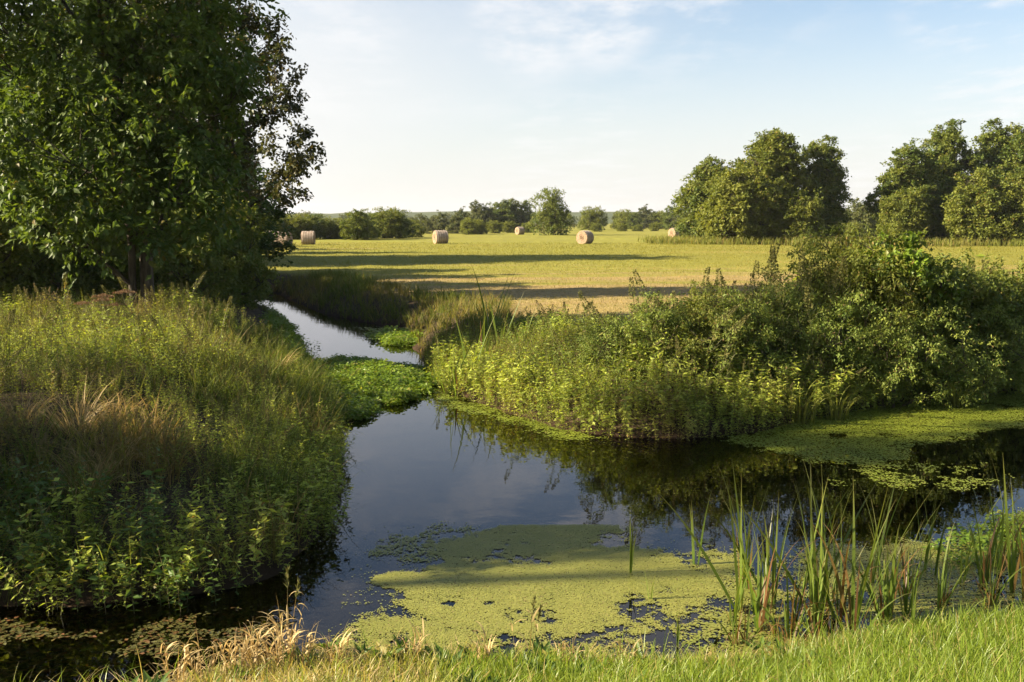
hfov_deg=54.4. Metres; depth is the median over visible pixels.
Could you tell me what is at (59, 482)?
water mint
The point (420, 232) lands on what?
hedge bush
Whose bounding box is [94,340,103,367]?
tall weed
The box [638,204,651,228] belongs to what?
hedge tree
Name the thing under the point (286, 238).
hay bale
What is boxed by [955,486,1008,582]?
bur reed
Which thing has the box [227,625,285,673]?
dry reed
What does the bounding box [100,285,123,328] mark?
tall weed
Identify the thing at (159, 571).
water mint
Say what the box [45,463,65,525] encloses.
water mint
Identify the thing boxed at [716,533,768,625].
bur reed
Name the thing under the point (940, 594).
bur reed
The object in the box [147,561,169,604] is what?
water mint
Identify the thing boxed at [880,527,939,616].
bur reed
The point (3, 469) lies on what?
water mint
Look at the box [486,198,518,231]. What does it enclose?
hedge tree
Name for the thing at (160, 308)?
tall weed
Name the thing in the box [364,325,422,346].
watercress
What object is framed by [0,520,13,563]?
water mint
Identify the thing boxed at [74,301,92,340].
hemp agrimony
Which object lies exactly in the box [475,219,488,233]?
hedge bush
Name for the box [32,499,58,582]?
water mint
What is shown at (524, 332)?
iris reed
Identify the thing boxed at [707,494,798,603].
bur reed
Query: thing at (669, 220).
hedge tree
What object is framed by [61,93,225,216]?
shade tree
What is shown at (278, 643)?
dry reed
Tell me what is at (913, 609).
bur reed
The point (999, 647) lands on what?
lawn grass
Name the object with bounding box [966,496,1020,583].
bur reed
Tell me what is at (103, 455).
straw tussock
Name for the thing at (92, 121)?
shade tree
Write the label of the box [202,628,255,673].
dry reed
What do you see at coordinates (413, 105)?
sky
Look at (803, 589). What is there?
bur reed
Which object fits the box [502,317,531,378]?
mugwort
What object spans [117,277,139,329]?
tall weed
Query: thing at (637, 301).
mugwort
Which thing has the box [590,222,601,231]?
hedge bush
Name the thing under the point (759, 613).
bur reed
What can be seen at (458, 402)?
duckweed
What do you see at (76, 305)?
tall weed
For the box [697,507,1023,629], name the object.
duckweed
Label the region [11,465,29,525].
water mint
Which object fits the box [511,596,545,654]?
dry reed
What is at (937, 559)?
bur reed
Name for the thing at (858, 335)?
bank shrub
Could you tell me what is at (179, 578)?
water mint
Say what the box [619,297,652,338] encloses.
mugwort
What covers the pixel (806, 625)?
bur reed
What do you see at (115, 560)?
water mint
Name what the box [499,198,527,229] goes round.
hedge tree
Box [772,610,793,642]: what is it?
bur reed
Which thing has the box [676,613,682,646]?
bur reed
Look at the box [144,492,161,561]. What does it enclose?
water mint
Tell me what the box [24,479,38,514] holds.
water mint
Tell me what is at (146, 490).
water mint
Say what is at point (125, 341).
tall weed
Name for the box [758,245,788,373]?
tall weed stalk
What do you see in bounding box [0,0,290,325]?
broadleaf tree
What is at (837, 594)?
bur reed
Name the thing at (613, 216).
hedge tree
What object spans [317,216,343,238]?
hedge bush
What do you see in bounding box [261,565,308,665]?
dry reed
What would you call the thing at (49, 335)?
tall weed
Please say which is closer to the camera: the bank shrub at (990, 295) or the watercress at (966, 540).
the watercress at (966, 540)
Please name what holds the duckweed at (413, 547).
on the water
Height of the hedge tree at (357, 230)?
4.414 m
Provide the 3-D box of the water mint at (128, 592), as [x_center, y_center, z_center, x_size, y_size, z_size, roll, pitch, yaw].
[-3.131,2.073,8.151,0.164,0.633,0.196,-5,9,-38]
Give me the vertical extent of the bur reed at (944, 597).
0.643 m
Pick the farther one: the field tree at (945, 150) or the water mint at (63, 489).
the field tree at (945, 150)
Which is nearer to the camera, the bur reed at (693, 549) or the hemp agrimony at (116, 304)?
the bur reed at (693, 549)
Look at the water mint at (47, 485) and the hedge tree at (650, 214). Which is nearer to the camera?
the water mint at (47, 485)
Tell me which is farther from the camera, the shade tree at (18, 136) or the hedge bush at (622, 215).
the hedge bush at (622, 215)
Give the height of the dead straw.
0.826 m
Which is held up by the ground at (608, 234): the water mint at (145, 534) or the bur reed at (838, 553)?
the water mint at (145, 534)
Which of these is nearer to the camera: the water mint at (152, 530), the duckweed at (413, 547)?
the water mint at (152, 530)
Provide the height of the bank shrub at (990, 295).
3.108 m
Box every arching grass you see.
[754,377,840,423]
[811,385,864,420]
[937,374,984,407]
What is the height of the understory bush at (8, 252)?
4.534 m
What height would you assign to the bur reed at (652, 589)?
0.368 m
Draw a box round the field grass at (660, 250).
[264,241,1023,343]
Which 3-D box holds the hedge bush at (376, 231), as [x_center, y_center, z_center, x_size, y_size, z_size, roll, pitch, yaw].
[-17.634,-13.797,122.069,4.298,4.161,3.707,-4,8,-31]
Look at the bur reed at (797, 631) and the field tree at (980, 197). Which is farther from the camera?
the field tree at (980, 197)
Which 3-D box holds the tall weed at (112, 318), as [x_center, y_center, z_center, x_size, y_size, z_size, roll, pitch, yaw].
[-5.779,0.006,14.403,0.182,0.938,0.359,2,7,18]
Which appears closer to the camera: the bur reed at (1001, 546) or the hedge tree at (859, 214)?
the bur reed at (1001, 546)
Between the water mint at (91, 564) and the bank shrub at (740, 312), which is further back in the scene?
the bank shrub at (740, 312)
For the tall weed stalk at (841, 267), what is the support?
on the ground at (608, 234)
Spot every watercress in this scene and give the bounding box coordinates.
[258,307,320,367]
[308,353,440,421]
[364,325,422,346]
[922,506,1023,569]
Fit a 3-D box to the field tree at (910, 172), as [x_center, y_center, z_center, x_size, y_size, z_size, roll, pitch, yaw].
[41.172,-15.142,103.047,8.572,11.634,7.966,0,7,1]
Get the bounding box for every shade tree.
[0,0,121,101]
[0,33,33,148]
[0,56,129,223]
[45,0,177,165]
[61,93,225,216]
[66,96,109,158]
[206,132,299,266]
[219,112,290,244]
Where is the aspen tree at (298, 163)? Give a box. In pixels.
[102,0,326,232]
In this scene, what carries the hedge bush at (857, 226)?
on the ground at (608, 234)
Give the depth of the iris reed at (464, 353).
18.99 m
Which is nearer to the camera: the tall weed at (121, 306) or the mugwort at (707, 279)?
the tall weed at (121, 306)
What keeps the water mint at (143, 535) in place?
on the ground at (608, 234)
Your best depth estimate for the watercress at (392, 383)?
18.73 m
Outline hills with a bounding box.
[269,211,850,223]
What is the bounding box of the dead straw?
[49,618,1012,681]
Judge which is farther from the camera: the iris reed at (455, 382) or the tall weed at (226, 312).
the iris reed at (455, 382)
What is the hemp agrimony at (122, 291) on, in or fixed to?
on the ground at (608, 234)
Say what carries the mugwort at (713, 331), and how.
on the ground at (608, 234)
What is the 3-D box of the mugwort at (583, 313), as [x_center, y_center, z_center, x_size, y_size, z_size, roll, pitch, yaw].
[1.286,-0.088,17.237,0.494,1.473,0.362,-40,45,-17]
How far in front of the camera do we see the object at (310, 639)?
6.95 m
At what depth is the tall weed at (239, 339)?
17.12 m
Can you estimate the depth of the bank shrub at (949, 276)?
17.71 m
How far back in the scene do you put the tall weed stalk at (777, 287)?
16.62 m
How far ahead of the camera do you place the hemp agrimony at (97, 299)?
14.98 m
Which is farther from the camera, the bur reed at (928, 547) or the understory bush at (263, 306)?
the understory bush at (263, 306)
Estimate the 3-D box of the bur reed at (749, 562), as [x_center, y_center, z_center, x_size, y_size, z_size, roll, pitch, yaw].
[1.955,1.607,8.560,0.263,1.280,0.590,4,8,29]
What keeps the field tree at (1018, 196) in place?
on the ground at (608, 234)
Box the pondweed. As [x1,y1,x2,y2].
[0,606,288,657]
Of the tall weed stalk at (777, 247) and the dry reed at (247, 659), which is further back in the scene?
the tall weed stalk at (777, 247)
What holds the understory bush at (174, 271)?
on the ground at (608, 234)
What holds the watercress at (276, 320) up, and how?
in the water
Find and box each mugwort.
[435,334,443,375]
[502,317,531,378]
[545,315,560,368]
[552,330,568,381]
[571,302,591,346]
[578,291,627,373]
[588,300,602,343]
[592,306,620,385]
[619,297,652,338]
[628,277,639,324]
[628,298,640,346]
[632,269,672,374]
[654,298,680,345]
[671,291,697,355]
[694,304,740,374]
[699,267,721,343]
[706,313,750,399]
[709,267,735,369]
[715,279,742,324]
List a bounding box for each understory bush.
[0,162,94,309]
[0,172,71,311]
[1,177,127,309]
[37,178,139,303]
[82,186,179,299]
[122,199,200,297]
[152,201,246,314]
[168,192,283,309]
[211,225,279,309]
[243,256,275,311]
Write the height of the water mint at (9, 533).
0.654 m
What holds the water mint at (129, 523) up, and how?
on the ground at (608, 234)
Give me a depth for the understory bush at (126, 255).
29.18 m
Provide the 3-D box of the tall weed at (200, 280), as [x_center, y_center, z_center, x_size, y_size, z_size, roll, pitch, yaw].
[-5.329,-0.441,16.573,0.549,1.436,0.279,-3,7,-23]
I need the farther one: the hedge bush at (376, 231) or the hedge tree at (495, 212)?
the hedge tree at (495, 212)
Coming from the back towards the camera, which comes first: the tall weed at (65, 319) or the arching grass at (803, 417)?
the arching grass at (803, 417)
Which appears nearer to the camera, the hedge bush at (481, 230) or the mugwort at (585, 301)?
the mugwort at (585, 301)
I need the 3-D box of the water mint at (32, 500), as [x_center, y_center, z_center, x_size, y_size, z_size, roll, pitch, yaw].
[-4.145,1.531,8.748,0.189,0.820,0.182,1,7,8]
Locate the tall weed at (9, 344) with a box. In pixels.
[2,309,17,387]
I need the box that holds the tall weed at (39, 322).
[32,296,44,363]
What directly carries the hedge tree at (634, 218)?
on the ground at (608, 234)
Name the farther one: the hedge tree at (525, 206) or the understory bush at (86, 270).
the hedge tree at (525, 206)
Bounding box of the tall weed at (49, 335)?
[42,307,62,376]
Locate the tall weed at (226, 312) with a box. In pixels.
[210,296,232,361]
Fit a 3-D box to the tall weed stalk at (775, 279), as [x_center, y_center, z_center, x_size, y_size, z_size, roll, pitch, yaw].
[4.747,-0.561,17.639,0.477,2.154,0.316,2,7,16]
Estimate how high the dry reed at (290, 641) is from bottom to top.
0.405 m
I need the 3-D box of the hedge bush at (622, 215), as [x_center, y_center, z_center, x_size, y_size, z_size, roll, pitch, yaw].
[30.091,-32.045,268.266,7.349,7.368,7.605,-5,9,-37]
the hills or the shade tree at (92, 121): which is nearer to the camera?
the shade tree at (92, 121)
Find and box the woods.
[293,209,675,226]
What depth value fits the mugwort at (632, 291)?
16.59 m
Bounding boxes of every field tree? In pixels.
[526,186,575,234]
[862,137,950,241]
[876,186,932,238]
[919,118,994,238]
[940,164,1019,244]
[967,117,1023,179]
[977,166,1023,245]
[987,129,1023,187]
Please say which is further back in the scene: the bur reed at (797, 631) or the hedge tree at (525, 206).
the hedge tree at (525, 206)
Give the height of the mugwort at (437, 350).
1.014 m
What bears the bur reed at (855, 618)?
in the water
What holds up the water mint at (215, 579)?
on the ground at (608, 234)
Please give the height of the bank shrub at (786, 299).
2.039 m
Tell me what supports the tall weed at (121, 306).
on the ground at (608, 234)
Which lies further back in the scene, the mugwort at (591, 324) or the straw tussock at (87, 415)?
the mugwort at (591, 324)
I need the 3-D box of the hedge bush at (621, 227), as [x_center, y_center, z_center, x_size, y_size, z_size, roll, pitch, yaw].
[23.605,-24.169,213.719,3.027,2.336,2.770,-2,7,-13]
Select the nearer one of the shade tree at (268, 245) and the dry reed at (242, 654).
the dry reed at (242, 654)
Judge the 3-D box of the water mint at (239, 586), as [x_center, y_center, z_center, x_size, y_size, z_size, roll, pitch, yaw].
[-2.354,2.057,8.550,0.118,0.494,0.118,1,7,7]
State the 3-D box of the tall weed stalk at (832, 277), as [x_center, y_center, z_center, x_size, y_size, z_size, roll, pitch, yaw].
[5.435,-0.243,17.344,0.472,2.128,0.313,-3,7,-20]
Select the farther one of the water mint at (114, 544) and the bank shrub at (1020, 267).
the bank shrub at (1020, 267)
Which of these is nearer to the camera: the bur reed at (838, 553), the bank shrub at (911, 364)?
the bur reed at (838, 553)
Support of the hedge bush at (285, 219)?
on the ground at (608, 234)
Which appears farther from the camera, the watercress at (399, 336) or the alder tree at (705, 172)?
the alder tree at (705, 172)
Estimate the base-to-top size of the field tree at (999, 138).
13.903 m
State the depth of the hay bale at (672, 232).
142.68 m
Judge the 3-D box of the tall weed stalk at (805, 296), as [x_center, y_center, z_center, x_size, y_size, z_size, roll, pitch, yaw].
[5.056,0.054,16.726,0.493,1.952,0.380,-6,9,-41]
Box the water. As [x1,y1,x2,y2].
[0,292,1023,681]
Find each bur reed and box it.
[630,527,636,572]
[645,575,654,598]
[650,472,774,609]
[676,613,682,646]
[689,490,711,564]
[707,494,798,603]
[709,594,746,644]
[716,461,752,589]
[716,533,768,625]
[723,491,821,631]
[729,584,774,645]
[731,512,792,622]
[739,481,852,621]
[741,550,818,642]
[759,589,785,635]
[770,568,818,633]
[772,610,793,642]
[778,585,832,639]
[780,525,826,629]
[782,474,888,620]
[790,475,855,619]
[792,465,883,604]
[795,575,831,644]
[800,452,842,606]
[807,483,935,630]
[813,545,914,633]
[814,573,834,613]
[822,608,852,634]
[834,480,923,617]
[856,524,916,624]
[865,584,905,631]
[870,461,920,582]
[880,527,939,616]
[890,510,937,595]
[899,567,921,625]
[913,479,941,570]
[922,491,951,575]
[927,522,966,612]
[928,545,972,604]
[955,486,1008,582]
[963,465,1023,571]
[964,536,1014,605]
[965,526,1022,602]
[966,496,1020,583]
[995,460,1023,592]
[1004,484,1023,599]
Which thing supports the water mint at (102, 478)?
on the ground at (608, 234)
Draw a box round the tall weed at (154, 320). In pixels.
[148,315,183,394]
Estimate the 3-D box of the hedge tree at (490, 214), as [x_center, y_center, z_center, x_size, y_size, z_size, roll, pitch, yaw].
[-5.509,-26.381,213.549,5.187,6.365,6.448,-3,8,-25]
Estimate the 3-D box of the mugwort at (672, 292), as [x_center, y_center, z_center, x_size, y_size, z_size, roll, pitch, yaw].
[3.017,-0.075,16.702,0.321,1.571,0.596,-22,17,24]
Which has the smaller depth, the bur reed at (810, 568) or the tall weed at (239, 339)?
the bur reed at (810, 568)
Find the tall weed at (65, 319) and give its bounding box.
[41,287,82,362]
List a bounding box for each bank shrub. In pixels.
[566,312,638,379]
[602,287,701,383]
[659,279,747,380]
[679,281,794,389]
[736,277,837,379]
[746,222,878,362]
[778,284,904,407]
[787,219,942,393]
[836,298,955,410]
[842,227,984,390]
[887,300,1011,408]
[919,245,1022,383]
[961,299,1023,397]
[962,254,1023,375]
[997,254,1023,364]
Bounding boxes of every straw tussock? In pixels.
[0,380,67,426]
[6,349,86,387]
[12,375,130,435]
[30,446,148,499]
[43,417,169,481]
[68,384,154,426]
[252,351,304,369]
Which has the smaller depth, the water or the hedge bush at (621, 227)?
the water
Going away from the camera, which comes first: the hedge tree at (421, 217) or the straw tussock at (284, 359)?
the straw tussock at (284, 359)
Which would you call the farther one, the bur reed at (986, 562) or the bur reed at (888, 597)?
the bur reed at (986, 562)
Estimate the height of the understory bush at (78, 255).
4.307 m
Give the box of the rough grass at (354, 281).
[271,234,1023,412]
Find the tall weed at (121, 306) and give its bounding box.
[115,298,151,386]
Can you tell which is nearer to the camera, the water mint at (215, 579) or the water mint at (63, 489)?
the water mint at (215, 579)
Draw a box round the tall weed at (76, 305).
[75,304,85,346]
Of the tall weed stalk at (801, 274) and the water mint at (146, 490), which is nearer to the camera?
the water mint at (146, 490)
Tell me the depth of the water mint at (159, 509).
8.74 m
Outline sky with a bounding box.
[6,0,1023,213]
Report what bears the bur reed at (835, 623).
in the water
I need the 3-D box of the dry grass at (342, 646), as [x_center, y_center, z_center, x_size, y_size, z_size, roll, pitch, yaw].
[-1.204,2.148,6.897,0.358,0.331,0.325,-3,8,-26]
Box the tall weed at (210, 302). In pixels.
[208,298,233,356]
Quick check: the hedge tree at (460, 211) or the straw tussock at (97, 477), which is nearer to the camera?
the straw tussock at (97, 477)
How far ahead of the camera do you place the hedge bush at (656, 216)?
287.02 m
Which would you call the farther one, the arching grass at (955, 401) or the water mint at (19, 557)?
the arching grass at (955, 401)
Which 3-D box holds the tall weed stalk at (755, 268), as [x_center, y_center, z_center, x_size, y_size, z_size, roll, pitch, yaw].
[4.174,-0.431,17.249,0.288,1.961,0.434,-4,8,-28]
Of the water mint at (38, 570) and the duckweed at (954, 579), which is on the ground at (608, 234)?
the water mint at (38, 570)
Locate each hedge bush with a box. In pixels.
[267,221,283,231]
[278,215,297,239]
[280,213,315,239]
[300,212,332,238]
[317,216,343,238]
[328,217,355,238]
[349,211,382,239]
[366,206,408,238]
[381,208,419,237]
[406,218,425,236]
[459,217,480,234]
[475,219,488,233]
[484,220,502,232]
[502,220,515,232]
[518,223,534,232]
[577,206,608,229]
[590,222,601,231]
[610,209,633,228]
[616,223,627,230]
[631,225,644,230]
[648,210,672,228]
[648,222,659,230]
[844,222,864,237]
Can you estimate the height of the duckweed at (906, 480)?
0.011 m
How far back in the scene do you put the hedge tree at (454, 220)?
188.24 m
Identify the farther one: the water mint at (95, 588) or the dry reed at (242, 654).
the water mint at (95, 588)
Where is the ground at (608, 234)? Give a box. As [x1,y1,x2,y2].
[0,224,1023,681]
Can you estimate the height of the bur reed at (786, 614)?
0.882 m
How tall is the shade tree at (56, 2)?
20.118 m
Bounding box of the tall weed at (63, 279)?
[46,273,70,353]
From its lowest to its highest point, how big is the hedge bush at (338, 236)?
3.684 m
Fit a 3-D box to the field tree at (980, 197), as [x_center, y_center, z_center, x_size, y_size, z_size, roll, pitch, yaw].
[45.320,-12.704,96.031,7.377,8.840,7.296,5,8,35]
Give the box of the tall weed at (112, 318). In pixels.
[107,308,118,356]
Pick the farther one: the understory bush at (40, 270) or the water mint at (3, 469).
the understory bush at (40, 270)
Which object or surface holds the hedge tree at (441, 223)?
on the ground at (608, 234)
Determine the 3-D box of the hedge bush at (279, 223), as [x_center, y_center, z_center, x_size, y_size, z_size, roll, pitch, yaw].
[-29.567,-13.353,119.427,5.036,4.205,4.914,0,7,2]
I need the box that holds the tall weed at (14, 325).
[10,319,21,360]
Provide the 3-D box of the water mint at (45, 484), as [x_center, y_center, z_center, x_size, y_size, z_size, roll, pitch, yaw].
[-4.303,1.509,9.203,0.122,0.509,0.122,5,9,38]
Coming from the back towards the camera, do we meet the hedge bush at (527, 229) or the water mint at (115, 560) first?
the hedge bush at (527, 229)
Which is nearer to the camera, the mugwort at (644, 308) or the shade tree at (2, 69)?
the mugwort at (644, 308)
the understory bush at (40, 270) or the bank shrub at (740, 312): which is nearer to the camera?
the bank shrub at (740, 312)
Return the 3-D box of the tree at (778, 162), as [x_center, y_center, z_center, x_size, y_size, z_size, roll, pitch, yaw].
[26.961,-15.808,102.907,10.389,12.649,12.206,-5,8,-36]
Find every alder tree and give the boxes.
[670,154,734,241]
[693,160,780,243]
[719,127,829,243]
[769,187,825,240]
[799,134,855,238]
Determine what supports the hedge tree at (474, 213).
on the ground at (608, 234)
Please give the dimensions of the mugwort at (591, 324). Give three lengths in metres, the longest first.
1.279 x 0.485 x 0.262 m
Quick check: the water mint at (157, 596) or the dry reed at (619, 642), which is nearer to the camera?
the dry reed at (619, 642)
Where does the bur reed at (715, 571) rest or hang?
in the water
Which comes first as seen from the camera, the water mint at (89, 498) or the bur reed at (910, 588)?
the bur reed at (910, 588)
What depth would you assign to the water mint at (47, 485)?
9.40 m
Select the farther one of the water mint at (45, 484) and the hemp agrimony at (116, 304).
the hemp agrimony at (116, 304)
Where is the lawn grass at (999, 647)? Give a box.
[13,582,1023,681]
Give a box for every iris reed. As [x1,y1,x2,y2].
[429,334,477,393]
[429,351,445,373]
[445,353,457,395]
[452,310,494,369]
[470,262,513,329]
[480,297,495,361]
[484,287,521,345]
[514,308,536,348]
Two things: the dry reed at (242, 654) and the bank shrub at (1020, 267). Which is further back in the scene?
the bank shrub at (1020, 267)
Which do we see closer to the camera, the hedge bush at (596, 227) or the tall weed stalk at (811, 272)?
the tall weed stalk at (811, 272)
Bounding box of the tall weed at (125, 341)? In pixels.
[121,335,127,368]
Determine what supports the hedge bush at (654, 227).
on the ground at (608, 234)
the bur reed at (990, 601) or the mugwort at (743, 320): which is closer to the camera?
the bur reed at (990, 601)
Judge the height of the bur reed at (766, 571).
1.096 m
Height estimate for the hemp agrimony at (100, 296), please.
1.157 m
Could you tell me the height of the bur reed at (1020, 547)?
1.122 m
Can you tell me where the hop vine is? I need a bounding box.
[842,231,965,311]
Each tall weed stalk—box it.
[750,260,762,327]
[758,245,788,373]
[759,242,780,345]
[770,248,791,331]
[775,272,799,362]
[790,264,813,349]
[796,252,821,327]
[800,287,824,368]
[812,266,838,359]
[821,260,837,331]
[838,255,855,347]
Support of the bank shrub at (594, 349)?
on the ground at (608, 234)
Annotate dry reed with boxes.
[144,632,211,681]
[172,625,224,679]
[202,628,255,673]
[225,620,272,669]
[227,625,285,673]
[247,616,301,664]
[253,612,307,668]
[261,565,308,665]
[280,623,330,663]
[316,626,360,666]
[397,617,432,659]
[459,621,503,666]
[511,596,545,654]
[548,634,584,663]
[605,636,640,662]
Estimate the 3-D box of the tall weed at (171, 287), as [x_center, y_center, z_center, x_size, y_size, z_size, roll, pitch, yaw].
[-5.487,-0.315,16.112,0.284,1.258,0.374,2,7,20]
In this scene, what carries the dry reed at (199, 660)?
on the ground at (608, 234)
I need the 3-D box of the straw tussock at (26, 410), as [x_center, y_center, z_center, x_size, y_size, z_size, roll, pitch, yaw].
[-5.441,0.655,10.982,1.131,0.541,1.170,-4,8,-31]
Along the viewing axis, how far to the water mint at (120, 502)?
9.11 m
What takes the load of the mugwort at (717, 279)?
on the ground at (608, 234)
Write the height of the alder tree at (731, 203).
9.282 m
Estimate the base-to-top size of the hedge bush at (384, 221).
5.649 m
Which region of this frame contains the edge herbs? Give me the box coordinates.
[0,327,1023,612]
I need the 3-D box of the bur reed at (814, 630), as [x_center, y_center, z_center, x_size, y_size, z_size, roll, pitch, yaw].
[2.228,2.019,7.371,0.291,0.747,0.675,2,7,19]
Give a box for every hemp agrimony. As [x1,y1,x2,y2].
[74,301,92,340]
[91,293,118,334]
[92,297,111,354]
[104,302,126,363]
[112,289,136,365]
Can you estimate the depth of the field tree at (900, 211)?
98.08 m
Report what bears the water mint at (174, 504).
on the ground at (608, 234)
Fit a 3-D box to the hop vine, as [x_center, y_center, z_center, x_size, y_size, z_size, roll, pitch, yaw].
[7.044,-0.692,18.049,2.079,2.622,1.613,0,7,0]
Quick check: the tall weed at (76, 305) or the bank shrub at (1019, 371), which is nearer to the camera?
the tall weed at (76, 305)
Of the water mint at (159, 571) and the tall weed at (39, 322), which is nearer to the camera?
the water mint at (159, 571)
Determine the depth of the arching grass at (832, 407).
16.11 m
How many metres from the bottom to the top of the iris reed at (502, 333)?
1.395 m
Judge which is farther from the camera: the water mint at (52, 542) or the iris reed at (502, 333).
the iris reed at (502, 333)
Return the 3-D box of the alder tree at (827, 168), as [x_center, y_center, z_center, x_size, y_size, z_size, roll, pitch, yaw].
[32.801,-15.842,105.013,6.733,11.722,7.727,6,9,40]
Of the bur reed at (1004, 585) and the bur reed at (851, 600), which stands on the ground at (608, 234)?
the bur reed at (851, 600)
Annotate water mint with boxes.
[0,465,7,508]
[0,514,25,581]
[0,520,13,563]
[6,451,28,518]
[10,507,25,565]
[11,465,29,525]
[15,473,31,515]
[16,533,31,605]
[23,553,45,606]
[24,471,53,542]
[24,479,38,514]
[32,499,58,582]
[33,514,51,594]
[40,477,51,519]
[40,527,68,590]
[41,471,50,509]
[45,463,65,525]
[51,471,64,510]
[51,500,70,548]
[52,538,64,584]
[59,472,68,512]
[64,549,86,610]
[79,465,97,527]
[81,542,97,590]
[87,554,112,614]
[92,553,100,603]
[94,471,114,525]
[107,531,127,585]
[108,537,125,592]
[114,483,127,531]
[117,557,142,613]
[120,497,141,567]
[128,507,151,595]
[135,513,152,577]
[139,528,152,577]
[141,481,156,550]
[144,489,158,525]
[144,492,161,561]
[144,507,164,583]
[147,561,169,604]
[150,546,177,607]
[153,494,172,557]
[163,559,189,610]
[170,499,188,544]
[171,567,185,603]
[180,549,200,602]
[203,548,220,602]
[231,554,244,594]
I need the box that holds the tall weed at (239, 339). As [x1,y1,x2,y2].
[230,326,247,359]
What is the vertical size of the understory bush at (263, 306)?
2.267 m
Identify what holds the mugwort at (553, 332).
on the ground at (608, 234)
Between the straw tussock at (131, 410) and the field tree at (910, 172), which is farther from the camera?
the field tree at (910, 172)
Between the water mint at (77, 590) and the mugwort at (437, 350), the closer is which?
the water mint at (77, 590)
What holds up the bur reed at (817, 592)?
in the water
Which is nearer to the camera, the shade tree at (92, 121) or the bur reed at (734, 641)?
the bur reed at (734, 641)
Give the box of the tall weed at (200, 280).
[175,271,206,340]
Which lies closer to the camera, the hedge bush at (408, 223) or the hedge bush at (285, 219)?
the hedge bush at (285, 219)
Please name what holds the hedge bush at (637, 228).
on the ground at (608, 234)
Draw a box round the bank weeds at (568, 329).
[429,245,1023,439]
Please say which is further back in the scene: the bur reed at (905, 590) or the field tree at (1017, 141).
the field tree at (1017, 141)
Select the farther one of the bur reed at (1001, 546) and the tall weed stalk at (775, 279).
the tall weed stalk at (775, 279)
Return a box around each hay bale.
[275,232,292,244]
[301,231,315,244]
[432,230,448,243]
[515,227,524,234]
[576,230,593,243]
[668,228,680,237]
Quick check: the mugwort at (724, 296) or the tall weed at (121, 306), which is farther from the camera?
the mugwort at (724, 296)
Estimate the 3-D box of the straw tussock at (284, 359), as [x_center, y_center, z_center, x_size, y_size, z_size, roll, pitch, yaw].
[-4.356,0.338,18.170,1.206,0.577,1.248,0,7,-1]
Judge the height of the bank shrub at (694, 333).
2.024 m
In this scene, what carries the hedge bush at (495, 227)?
on the ground at (608, 234)
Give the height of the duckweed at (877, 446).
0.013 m
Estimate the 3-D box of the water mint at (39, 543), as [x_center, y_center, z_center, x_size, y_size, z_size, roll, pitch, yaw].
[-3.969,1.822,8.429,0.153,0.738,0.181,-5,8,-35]
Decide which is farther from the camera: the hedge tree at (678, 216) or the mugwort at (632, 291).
the hedge tree at (678, 216)
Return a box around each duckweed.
[319,524,753,659]
[354,521,483,574]
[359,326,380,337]
[431,390,604,442]
[637,589,805,659]
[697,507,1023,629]
[717,391,1023,464]
[828,460,1014,490]
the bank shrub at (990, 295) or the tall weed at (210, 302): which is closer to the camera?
the tall weed at (210, 302)
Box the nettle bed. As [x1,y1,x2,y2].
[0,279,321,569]
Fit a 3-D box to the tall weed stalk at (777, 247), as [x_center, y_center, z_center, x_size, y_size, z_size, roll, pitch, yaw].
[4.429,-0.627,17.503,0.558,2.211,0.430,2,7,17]
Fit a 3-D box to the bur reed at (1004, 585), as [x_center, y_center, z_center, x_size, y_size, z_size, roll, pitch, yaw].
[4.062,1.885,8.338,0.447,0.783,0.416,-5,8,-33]
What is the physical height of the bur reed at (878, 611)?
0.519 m
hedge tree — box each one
[337,208,374,239]
[416,213,432,230]
[423,217,433,233]
[430,215,437,229]
[433,210,449,230]
[445,213,461,232]
[453,206,467,227]
[464,200,488,231]
[479,203,497,228]
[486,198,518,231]
[492,205,502,222]
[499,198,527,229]
[511,200,536,230]
[609,213,616,228]
[625,212,643,228]
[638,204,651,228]
[641,209,654,228]
[658,205,676,229]
[672,206,687,227]
[841,197,876,236]
[862,204,879,235]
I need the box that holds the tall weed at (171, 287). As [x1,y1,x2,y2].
[159,282,176,353]
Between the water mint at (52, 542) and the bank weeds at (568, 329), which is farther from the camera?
the bank weeds at (568, 329)
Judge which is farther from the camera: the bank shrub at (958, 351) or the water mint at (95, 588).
the bank shrub at (958, 351)
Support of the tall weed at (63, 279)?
on the ground at (608, 234)
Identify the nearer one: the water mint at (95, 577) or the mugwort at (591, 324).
the water mint at (95, 577)
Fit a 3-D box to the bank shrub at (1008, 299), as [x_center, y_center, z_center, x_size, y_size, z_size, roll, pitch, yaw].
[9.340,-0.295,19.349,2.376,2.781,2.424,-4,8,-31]
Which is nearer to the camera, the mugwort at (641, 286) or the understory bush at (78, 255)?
the mugwort at (641, 286)
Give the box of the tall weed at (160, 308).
[158,296,165,338]
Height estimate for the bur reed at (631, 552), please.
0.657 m
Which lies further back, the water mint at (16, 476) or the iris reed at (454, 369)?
the iris reed at (454, 369)
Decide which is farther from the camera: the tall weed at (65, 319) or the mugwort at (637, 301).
the mugwort at (637, 301)

